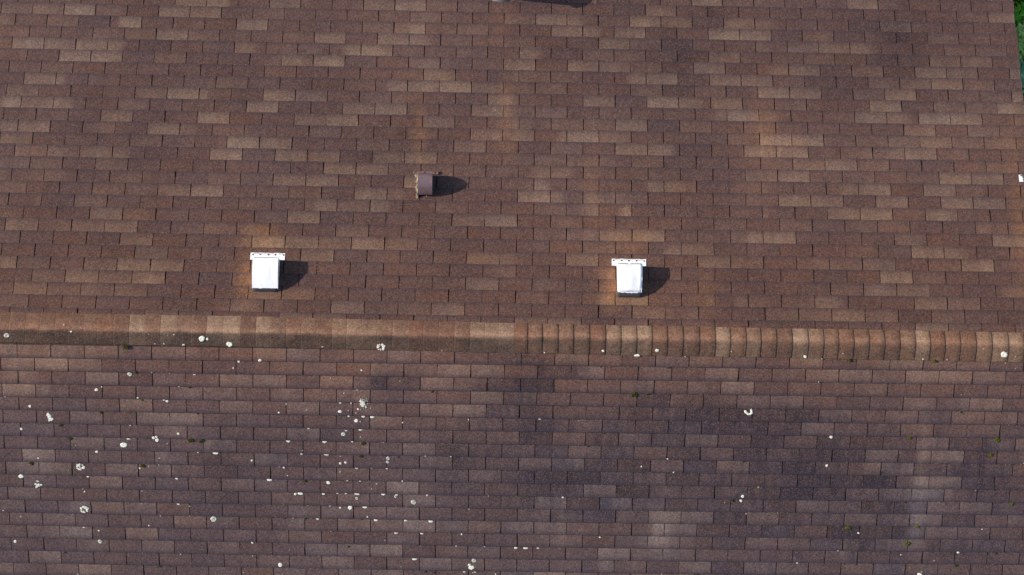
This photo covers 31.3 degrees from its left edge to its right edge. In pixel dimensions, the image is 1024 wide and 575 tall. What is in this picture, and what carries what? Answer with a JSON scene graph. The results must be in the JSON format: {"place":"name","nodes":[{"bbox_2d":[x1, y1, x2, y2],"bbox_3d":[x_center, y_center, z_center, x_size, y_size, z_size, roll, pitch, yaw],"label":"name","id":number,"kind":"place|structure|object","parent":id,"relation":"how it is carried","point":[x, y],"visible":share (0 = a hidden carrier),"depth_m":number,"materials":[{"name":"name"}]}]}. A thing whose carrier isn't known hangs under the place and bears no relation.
{"place":"outdoors","nodes":[
{"label":"outdoors","id":0,"kind":"place"},
{"bbox_2d":[1013,0,1023,99],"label":"ground","id":1,"kind":"structure","parent":0,"point":[1017,1],"depth_m":21.48,"materials":[{"name":"green plant"}]},
{"bbox_2d":[0,0,1023,574],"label":"house","id":2,"kind":"structure","parent":1,"relation":"on","point":[772,192],"depth_m":16.98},
{"bbox_2d":[47,413,53,420],"bbox_3d":[-4.224,1.186,16.710,0.063,0.008,0.086,1,105,-1],"label":"lichen patch","id":3,"kind":"object","parent":2,"relation":"on","point":[49,417],"visible":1,"depth_m":16.71,"materials":[{"name":"white plant"}]},
{"bbox_2d":[76,464,84,469],"bbox_3d":[-3.975,1.654,16.838,0.083,0.008,0.067,1,105,-1],"label":"lichen patch","id":4,"kind":"object","parent":2,"relation":"on","point":[78,465],"visible":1,"depth_m":16.84,"materials":[{"name":"white plant"}]},
{"bbox_2d":[80,506,88,512],"bbox_3d":[-3.964,2.059,16.945,0.085,0.008,0.073,1,105,-1],"label":"lichen patch","id":5,"kind":"object","parent":2,"relation":"on","point":[86,507],"visible":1,"depth_m":16.94,"materials":[{"name":"white plant"}]},
{"bbox_2d":[250,252,284,291],"bbox_3d":[-2.247,-0.165,16.680,0.316,0.149,0.388,1,68,-1],"label":"roof vent","id":6,"kind":"object","parent":2,"relation":"on","point":[265,272],"visible":1,"depth_m":16.62,"materials":[{"name":"white metal"}]},
{"bbox_2d":[359,398,369,406],"bbox_3d":[-1.347,1.054,16.697,0.122,0.008,0.120,1,105,-1],"label":"lichen patch","id":7,"kind":"object","parent":2,"relation":"on","point":[362,403],"visible":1,"depth_m":16.70,"materials":[{"name":"white plant"}]},
{"bbox_2d":[413,171,438,194],"bbox_3d":[-0.807,-0.998,17.026,0.240,0.180,0.260,1,68,-1],"label":"roof vent","id":8,"kind":"object","parent":2,"relation":"on","point":[425,182],"visible":1,"depth_m":16.95,"materials":[{"name":"brown metal"}]},
{"bbox_2d":[612,259,645,297],"bbox_3d":[1.077,-0.111,16.721,0.316,0.153,0.386,1,68,-1],"label":"roof vent","id":9,"kind":"object","parent":2,"relation":"on","point":[629,276],"visible":1,"depth_m":16.67,"materials":[{"name":"white metal"}]},
{"bbox_2d":[744,408,752,414],"bbox_3d":[2.170,1.139,16.753,0.080,0.008,0.066,1,105,-1],"label":"lichen patch","id":10,"kind":"object","parent":2,"relation":"on","point":[750,413],"visible":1,"depth_m":16.75,"materials":[{"name":"white plant"}]},
{"bbox_2d":[1001,352,1007,356],"bbox_3d":[4.478,0.608,16.620,0.060,0.007,0.056,1,104,-1],"label":"lichen patch","id":11,"kind":"object","parent":2,"relation":"on","point":[1004,354],"visible":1,"depth_m":16.62,"materials":[{"name":"white plant"}]},
{"bbox_2d":[1019,174,1023,181],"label":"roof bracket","id":12,"kind":"object","parent":2,"relation":"attached to","point":[1021,178],"visible":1,"depth_m":17.23,"materials":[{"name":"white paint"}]},
{"bbox_2d":[1014,1,1023,24],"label":"shrub","id":13,"kind":"object","parent":1,"relation":"on","point":[1018,16],"visible":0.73,"depth_m":21.16,"materials":[{"name":"green plant"}]},
{"bbox_2d":[1016,20,1023,58],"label":"shrub","id":14,"kind":"object","parent":1,"relation":"on","point":[1020,32],"visible":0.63,"depth_m":20.77,"materials":[{"name":"plant"}]},
{"bbox_2d":[1019,52,1023,92],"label":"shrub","id":15,"kind":"object","parent":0,"point":[1021,61],"visible":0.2,"depth_m":20.84,"materials":[{"name":"plant"}]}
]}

